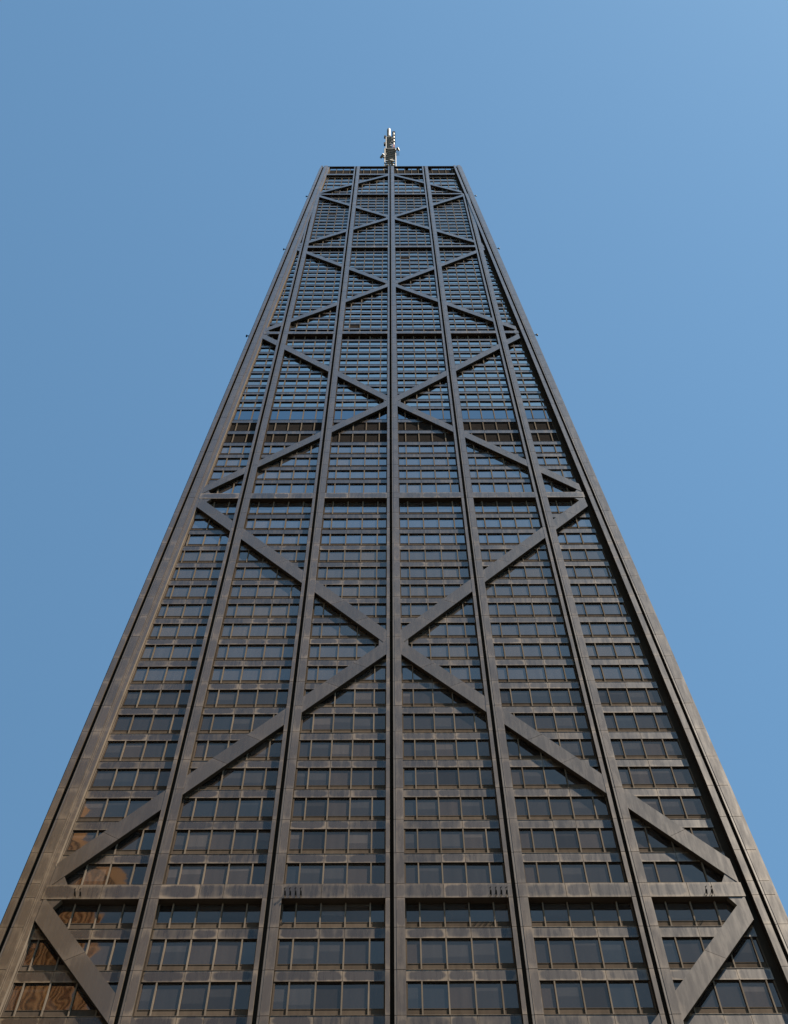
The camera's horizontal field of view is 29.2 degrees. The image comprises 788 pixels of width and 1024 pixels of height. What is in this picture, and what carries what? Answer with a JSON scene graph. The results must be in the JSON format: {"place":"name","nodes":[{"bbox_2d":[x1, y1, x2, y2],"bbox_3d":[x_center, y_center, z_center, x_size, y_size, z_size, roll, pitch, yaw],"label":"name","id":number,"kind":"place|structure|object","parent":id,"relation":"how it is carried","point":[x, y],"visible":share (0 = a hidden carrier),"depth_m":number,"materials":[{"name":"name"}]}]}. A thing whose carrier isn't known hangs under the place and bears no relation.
{"place":"outdoors","nodes":[
{"label":"outdoors","id":0,"kind":"place"},
{"bbox_2d":[0,165,787,1023],"bbox_3d":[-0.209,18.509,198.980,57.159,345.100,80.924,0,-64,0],"label":"skyscraper","id":1,"kind":"structure","parent":0,"point":[394,717],"depth_m":120.71,"materials":[{"name":"brown metal"}]},
{"bbox_2d":[1,983,117,1016],"bbox_3d":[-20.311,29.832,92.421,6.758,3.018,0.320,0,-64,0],"label":"window","id":2,"kind":"structure","parent":1,"relation":"in","point":[24,999],"depth_m":92.40,"materials":[{"name":"brown glass"}]},
{"bbox_2d":[19,939,128,970],"bbox_3d":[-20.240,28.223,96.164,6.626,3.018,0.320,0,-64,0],"label":"window","id":3,"kind":"structure","parent":1,"relation":"in","point":[39,955],"depth_m":96.22,"materials":[{"name":"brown glass"}]},
{"bbox_2d":[35,904,137,928],"bbox_3d":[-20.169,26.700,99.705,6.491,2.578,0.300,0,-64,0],"label":"window","id":4,"kind":"structure","parent":1,"relation":"in","point":[73,916],"depth_m":99.86,"materials":[{"name":"brown glass"}]},
{"bbox_2d":[66,864,147,884],"bbox_3d":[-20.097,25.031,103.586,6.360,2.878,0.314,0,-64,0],"label":"window","id":5,"kind":"structure","parent":1,"relation":"in","point":[111,874],"depth_m":103.86,"materials":[{"name":"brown glass"}]},
{"bbox_2d":[64,830,155,853],"bbox_3d":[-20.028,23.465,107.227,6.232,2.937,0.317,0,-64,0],"label":"window","id":6,"kind":"structure","parent":1,"relation":"in","point":[139,842],"depth_m":107.36,"materials":[{"name":"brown glass"}]},
{"bbox_2d":[77,798,159,820],"bbox_3d":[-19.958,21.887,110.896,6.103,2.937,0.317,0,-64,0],"label":"window","id":7,"kind":"structure","parent":1,"relation":"in","point":[92,810],"depth_m":111.10,"materials":[{"name":"grey glass"}]},
{"bbox_2d":[89,769,170,789],"bbox_3d":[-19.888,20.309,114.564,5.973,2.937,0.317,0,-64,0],"label":"window","id":8,"kind":"structure","parent":1,"relation":"in","point":[116,779],"depth_m":114.62,"materials":[{"name":"grey glass"}]},
{"bbox_2d":[100,741,177,760],"bbox_3d":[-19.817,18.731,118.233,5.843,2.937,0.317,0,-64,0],"label":"window","id":9,"kind":"structure","parent":1,"relation":"in","point":[113,751],"depth_m":118.35,"materials":[{"name":"grey glass"}]},
{"bbox_2d":[111,714,183,732],"bbox_3d":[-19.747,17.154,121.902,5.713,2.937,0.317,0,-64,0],"label":"window","id":10,"kind":"structure","parent":1,"relation":"in","point":[123,724],"depth_m":122.05,"materials":[{"name":"grey glass"}]},
{"bbox_2d":[121,690,190,707],"bbox_3d":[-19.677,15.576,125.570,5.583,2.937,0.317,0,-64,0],"label":"window","id":11,"kind":"structure","parent":1,"relation":"in","point":[133,699],"depth_m":125.68,"materials":[{"name":"grey glass"}]},
{"bbox_2d":[134,982,251,1015],"bbox_3d":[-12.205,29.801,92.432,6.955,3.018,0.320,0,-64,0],"label":"window","id":12,"kind":"structure","parent":1,"relation":"in","point":[195,999],"depth_m":92.51,"materials":[{"name":"grey glass"}]},
{"bbox_2d":[144,939,256,969],"bbox_3d":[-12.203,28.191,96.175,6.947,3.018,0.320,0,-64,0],"label":"window","id":13,"kind":"structure","parent":1,"relation":"in","point":[191,954],"depth_m":96.24,"materials":[{"name":"grey glass"}]},
{"bbox_2d":[154,903,261,927],"bbox_3d":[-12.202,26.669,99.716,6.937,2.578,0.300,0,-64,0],"label":"window","id":14,"kind":"structure","parent":1,"relation":"in","point":[168,916],"depth_m":99.81,"materials":[{"name":"glass"}]},
{"bbox_2d":[163,863,266,884],"bbox_3d":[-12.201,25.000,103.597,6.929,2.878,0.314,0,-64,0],"label":"window","id":15,"kind":"structure","parent":1,"relation":"in","point":[181,874],"depth_m":103.93,"materials":[{"name":"grey glass"}]},
{"bbox_2d":[171,829,270,853],"bbox_3d":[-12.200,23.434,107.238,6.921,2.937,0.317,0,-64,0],"label":"window","id":16,"kind":"structure","parent":1,"relation":"in","point":[184,842],"depth_m":107.34,"materials":[{"name":"grey glass"}]},
{"bbox_2d":[178,798,274,820],"bbox_3d":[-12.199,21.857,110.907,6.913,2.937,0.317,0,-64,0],"label":"window","id":17,"kind":"structure","parent":1,"relation":"in","point":[195,809],"depth_m":111.04,"materials":[{"name":"grey glass"}]},
{"bbox_2d":[189,768,278,789],"bbox_3d":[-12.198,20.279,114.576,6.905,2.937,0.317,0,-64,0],"label":"window","id":18,"kind":"structure","parent":1,"relation":"in","point":[244,778],"depth_m":114.57,"materials":[{"name":"grey glass"}]},
{"bbox_2d":[192,740,281,759],"bbox_3d":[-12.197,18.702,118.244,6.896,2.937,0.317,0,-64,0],"label":"window","id":19,"kind":"structure","parent":1,"relation":"in","point":[270,750],"depth_m":118.38,"materials":[{"name":"grey glass"}]},
{"bbox_2d":[198,714,283,732],"bbox_3d":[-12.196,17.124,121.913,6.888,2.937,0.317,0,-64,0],"label":"window","id":20,"kind":"structure","parent":1,"relation":"in","point":[233,723],"depth_m":122.14,"materials":[{"name":"grey glass"}]},
{"bbox_2d":[204,689,288,706],"bbox_3d":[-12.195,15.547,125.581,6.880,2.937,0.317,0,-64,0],"label":"window","id":21,"kind":"structure","parent":1,"relation":"in","point":[219,698],"depth_m":125.68,"materials":[{"name":"grey glass"}]},
{"bbox_2d":[270,981,384,1014],"bbox_3d":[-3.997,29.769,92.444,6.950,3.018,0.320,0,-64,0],"label":"window","id":22,"kind":"structure","parent":1,"relation":"in","point":[289,998],"depth_m":92.51,"materials":[{"name":"grey glass"}]},
{"bbox_2d":[275,938,384,969],"bbox_3d":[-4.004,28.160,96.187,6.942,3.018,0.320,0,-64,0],"label":"window","id":23,"kind":"structure","parent":1,"relation":"in","point":[293,954],"depth_m":96.29,"materials":[{"name":"grey glass"}]},
{"bbox_2d":[279,903,385,927],"bbox_3d":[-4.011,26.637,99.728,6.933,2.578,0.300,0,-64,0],"label":"window","id":24,"kind":"structure","parent":1,"relation":"in","point":[296,915],"depth_m":99.86,"materials":[{"name":"glass"}]},
{"bbox_2d":[284,863,385,883],"bbox_3d":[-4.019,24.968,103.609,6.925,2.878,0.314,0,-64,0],"label":"window","id":25,"kind":"structure","parent":1,"relation":"in","point":[300,873],"depth_m":103.91,"materials":[{"name":"grey glass"}]},
{"bbox_2d":[287,829,385,852],"bbox_3d":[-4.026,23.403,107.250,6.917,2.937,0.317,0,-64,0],"label":"window","id":26,"kind":"structure","parent":1,"relation":"in","point":[312,841],"depth_m":107.39,"materials":[{"name":"grey glass"}]},
{"bbox_2d":[291,797,385,819],"bbox_3d":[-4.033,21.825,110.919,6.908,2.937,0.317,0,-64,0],"label":"window","id":27,"kind":"structure","parent":1,"relation":"in","point":[302,809],"depth_m":111.02,"materials":[{"name":"grey glass"}]},
{"bbox_2d":[294,768,385,788],"bbox_3d":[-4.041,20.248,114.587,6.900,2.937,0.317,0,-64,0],"label":"window","id":28,"kind":"structure","parent":1,"relation":"in","point":[308,778],"depth_m":114.68,"materials":[{"name":"grey glass"}]},
{"bbox_2d":[297,740,385,759],"bbox_3d":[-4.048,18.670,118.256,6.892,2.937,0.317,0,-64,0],"label":"window","id":29,"kind":"structure","parent":1,"relation":"in","point":[307,750],"depth_m":118.41,"materials":[{"name":"grey glass"}]},
{"bbox_2d":[300,714,385,732],"bbox_3d":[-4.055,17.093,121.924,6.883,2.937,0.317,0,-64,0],"label":"window","id":30,"kind":"structure","parent":1,"relation":"in","point":[313,723],"depth_m":122.08,"materials":[{"name":"grey glass"}]},
{"bbox_2d":[304,689,385,706],"bbox_3d":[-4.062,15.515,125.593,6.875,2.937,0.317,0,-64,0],"label":"window","id":31,"kind":"structure","parent":1,"relation":"in","point":[342,698],"depth_m":125.58,"materials":[{"name":"grey glass"}]},
{"bbox_2d":[380,128,399,169],"bbox_3d":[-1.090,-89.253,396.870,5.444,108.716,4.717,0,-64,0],"label":"antenna mast","id":32,"kind":"object","parent":1,"relation":"on","point":[389,155],"visible":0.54,"depth_m":415.89,"materials":[{"name":"white metal"}]},
{"bbox_2d":[133,178,651,680],"bbox_3d":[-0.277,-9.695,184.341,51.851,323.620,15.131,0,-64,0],"label":"window panes","id":33,"kind":"structure","parent":1,"relation":"in","point":[610,672],"depth_m":158.64,"materials":[{"name":"grey glass"}]},
{"bbox_2d":[131,169,654,682],"bbox_3d":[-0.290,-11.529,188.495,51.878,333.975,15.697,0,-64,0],"label":"window frames","id":34,"kind":"structure","parent":1,"relation":"in","point":[432,596],"depth_m":146.82,"materials":[{"name":"brown metal"}]},
{"bbox_2d":[402,689,483,706],"bbox_3d":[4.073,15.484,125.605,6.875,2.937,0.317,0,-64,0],"label":"window","id":35,"kind":"structure","parent":1,"relation":"in","point":[413,697],"depth_m":125.68,"materials":[{"name":"grey glass"}]},
{"bbox_2d":[402,713,487,731],"bbox_3d":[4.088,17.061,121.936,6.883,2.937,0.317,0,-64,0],"label":"window","id":36,"kind":"structure","parent":1,"relation":"in","point":[475,722],"depth_m":122.05,"materials":[{"name":"grey glass"}]},
{"bbox_2d":[402,739,491,759],"bbox_3d":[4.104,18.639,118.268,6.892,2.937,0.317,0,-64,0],"label":"window","id":37,"kind":"structure","parent":1,"relation":"in","point":[412,750],"depth_m":118.35,"materials":[{"name":"grey glass"}]},
{"bbox_2d":[403,767,494,788],"bbox_3d":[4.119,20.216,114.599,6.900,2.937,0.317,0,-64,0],"label":"window","id":38,"kind":"structure","parent":1,"relation":"in","point":[479,777],"depth_m":114.74,"materials":[{"name":"grey glass"}]},
{"bbox_2d":[403,797,498,819],"bbox_3d":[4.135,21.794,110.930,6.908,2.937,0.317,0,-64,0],"label":"window","id":39,"kind":"structure","parent":1,"relation":"in","point":[416,808],"depth_m":111.07,"materials":[{"name":"grey glass"}]},
{"bbox_2d":[404,828,502,852],"bbox_3d":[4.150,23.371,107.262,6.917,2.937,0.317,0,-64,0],"label":"window","id":40,"kind":"structure","parent":1,"relation":"in","point":[415,841],"depth_m":107.36,"materials":[{"name":"grey glass"}]},
{"bbox_2d":[404,862,505,883],"bbox_3d":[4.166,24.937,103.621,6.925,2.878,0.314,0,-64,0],"label":"window","id":41,"kind":"structure","parent":1,"relation":"in","point":[418,873],"depth_m":103.96,"materials":[{"name":"grey glass"}]},
{"bbox_2d":[405,902,510,926],"bbox_3d":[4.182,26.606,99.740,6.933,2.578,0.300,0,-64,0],"label":"window","id":42,"kind":"structure","parent":1,"relation":"in","point":[416,915],"depth_m":99.81,"materials":[{"name":"grey glass"}]},
{"bbox_2d":[405,938,515,968],"bbox_3d":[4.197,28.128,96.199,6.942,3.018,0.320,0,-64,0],"label":"window","id":43,"kind":"structure","parent":1,"relation":"in","point":[445,953],"depth_m":96.26,"materials":[{"name":"grey glass"}]},
{"bbox_2d":[406,981,521,1014],"bbox_3d":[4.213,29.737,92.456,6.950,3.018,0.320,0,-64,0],"label":"window","id":44,"kind":"structure","parent":1,"relation":"in","point":[427,998],"depth_m":92.53,"materials":[{"name":"grey glass"}]},
{"bbox_2d":[499,688,583,705],"bbox_3d":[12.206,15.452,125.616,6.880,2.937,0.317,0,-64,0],"label":"window","id":45,"kind":"structure","parent":1,"relation":"in","point":[559,697],"depth_m":125.74,"materials":[{"name":"grey glass"}]},
{"bbox_2d":[505,713,589,731],"bbox_3d":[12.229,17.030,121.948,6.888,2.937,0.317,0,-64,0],"label":"window","id":46,"kind":"structure","parent":1,"relation":"in","point":[553,722],"depth_m":122.17,"materials":[{"name":"grey glass"}]},
{"bbox_2d":[506,739,596,758],"bbox_3d":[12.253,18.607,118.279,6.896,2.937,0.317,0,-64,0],"label":"window","id":47,"kind":"structure","parent":1,"relation":"in","point":[519,749],"depth_m":118.41,"materials":[{"name":"grey glass"}]},
{"bbox_2d":[510,767,599,787],"bbox_3d":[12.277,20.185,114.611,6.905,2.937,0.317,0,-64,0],"label":"window","id":48,"kind":"structure","parent":1,"relation":"in","point":[522,777],"depth_m":114.65,"materials":[{"name":"grey glass"}]},
{"bbox_2d":[514,796,610,818],"bbox_3d":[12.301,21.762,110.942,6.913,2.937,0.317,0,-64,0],"label":"window","id":49,"kind":"structure","parent":1,"relation":"in","point":[526,808],"depth_m":111.04,"materials":[{"name":"grey glass"}]},
{"bbox_2d":[519,828,618,851],"bbox_3d":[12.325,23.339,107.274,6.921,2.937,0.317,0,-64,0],"label":"window","id":50,"kind":"structure","parent":1,"relation":"in","point":[552,840],"depth_m":107.39,"materials":[{"name":"grey glass"}]},
{"bbox_2d":[523,862,626,882],"bbox_3d":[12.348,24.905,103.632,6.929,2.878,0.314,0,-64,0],"label":"window","id":51,"kind":"structure","parent":1,"relation":"in","point":[536,872],"depth_m":103.93,"materials":[{"name":"grey glass"}]},
{"bbox_2d":[529,902,636,926],"bbox_3d":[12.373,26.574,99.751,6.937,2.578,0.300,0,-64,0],"label":"window","id":52,"kind":"structure","parent":1,"relation":"in","point":[542,914],"depth_m":99.88,"materials":[{"name":"glass"}]},
{"bbox_2d":[534,937,646,968],"bbox_3d":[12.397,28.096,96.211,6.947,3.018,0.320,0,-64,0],"label":"window","id":53,"kind":"structure","parent":1,"relation":"in","point":[550,953],"depth_m":96.31,"materials":[{"name":"glass"}]},
{"bbox_2d":[540,980,657,1013],"bbox_3d":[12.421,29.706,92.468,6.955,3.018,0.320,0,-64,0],"label":"window","id":54,"kind":"structure","parent":1,"relation":"in","point":[580,997],"depth_m":92.51,"materials":[{"name":"grey glass"}]},
{"bbox_2d":[597,688,664,705],"bbox_3d":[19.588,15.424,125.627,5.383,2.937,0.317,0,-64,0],"label":"window","id":55,"kind":"structure","parent":1,"relation":"in","point":[608,697],"depth_m":125.77,"materials":[{"name":"grey glass"}]},
{"bbox_2d":[604,713,674,730],"bbox_3d":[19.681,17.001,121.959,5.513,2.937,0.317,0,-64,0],"label":"window","id":56,"kind":"structure","parent":1,"relation":"in","point":[614,722],"depth_m":122.11,"materials":[{"name":"grey glass"}]},
{"bbox_2d":[611,739,685,758],"bbox_3d":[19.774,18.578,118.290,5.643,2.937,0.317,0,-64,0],"label":"window","id":57,"kind":"structure","parent":1,"relation":"in","point":[622,749],"depth_m":118.38,"materials":[{"name":"grey glass"}]},
{"bbox_2d":[618,766,696,787],"bbox_3d":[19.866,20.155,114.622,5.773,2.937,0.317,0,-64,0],"label":"window","id":58,"kind":"structure","parent":1,"relation":"in","point":[649,777],"depth_m":114.68,"materials":[{"name":"grey glass"}]},
{"bbox_2d":[629,796,709,818],"bbox_3d":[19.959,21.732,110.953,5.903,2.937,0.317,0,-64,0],"label":"window","id":59,"kind":"structure","parent":1,"relation":"in","point":[680,807],"depth_m":111.15,"materials":[{"name":"grey glass"}]},
{"bbox_2d":[634,828,722,851],"bbox_3d":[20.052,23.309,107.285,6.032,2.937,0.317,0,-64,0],"label":"window","id":60,"kind":"structure","parent":1,"relation":"in","point":[648,840],"depth_m":107.39,"materials":[{"name":"grey glass"}]},
{"bbox_2d":[642,861,722,882],"bbox_3d":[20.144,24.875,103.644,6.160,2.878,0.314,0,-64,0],"label":"window","id":61,"kind":"structure","parent":1,"relation":"in","point":[677,872],"depth_m":103.91,"materials":[{"name":"grey glass"}]},
{"bbox_2d":[653,901,752,925],"bbox_3d":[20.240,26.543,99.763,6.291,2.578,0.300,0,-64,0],"label":"window","id":62,"kind":"structure","parent":1,"relation":"in","point":[667,914],"depth_m":99.93,"materials":[{"name":"grey glass"}]},
{"bbox_2d":[662,937,769,967],"bbox_3d":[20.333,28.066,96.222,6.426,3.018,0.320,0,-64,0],"label":"window","id":63,"kind":"structure","parent":1,"relation":"in","point":[680,952],"depth_m":96.29,"materials":[{"name":"grey glass"}]},
{"bbox_2d":[673,980,786,1013],"bbox_3d":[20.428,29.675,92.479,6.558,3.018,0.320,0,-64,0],"label":"window","id":64,"kind":"structure","parent":1,"relation":"in","point":[739,996],"depth_m":92.46,"materials":[{"name":"grey glass"}]},
{"bbox_2d":[0,0,787,922],"label":"sky","id":65,"kind":"structure","parent":0,"point":[625,162],"materials":[{"name":"blue"}]}
]}

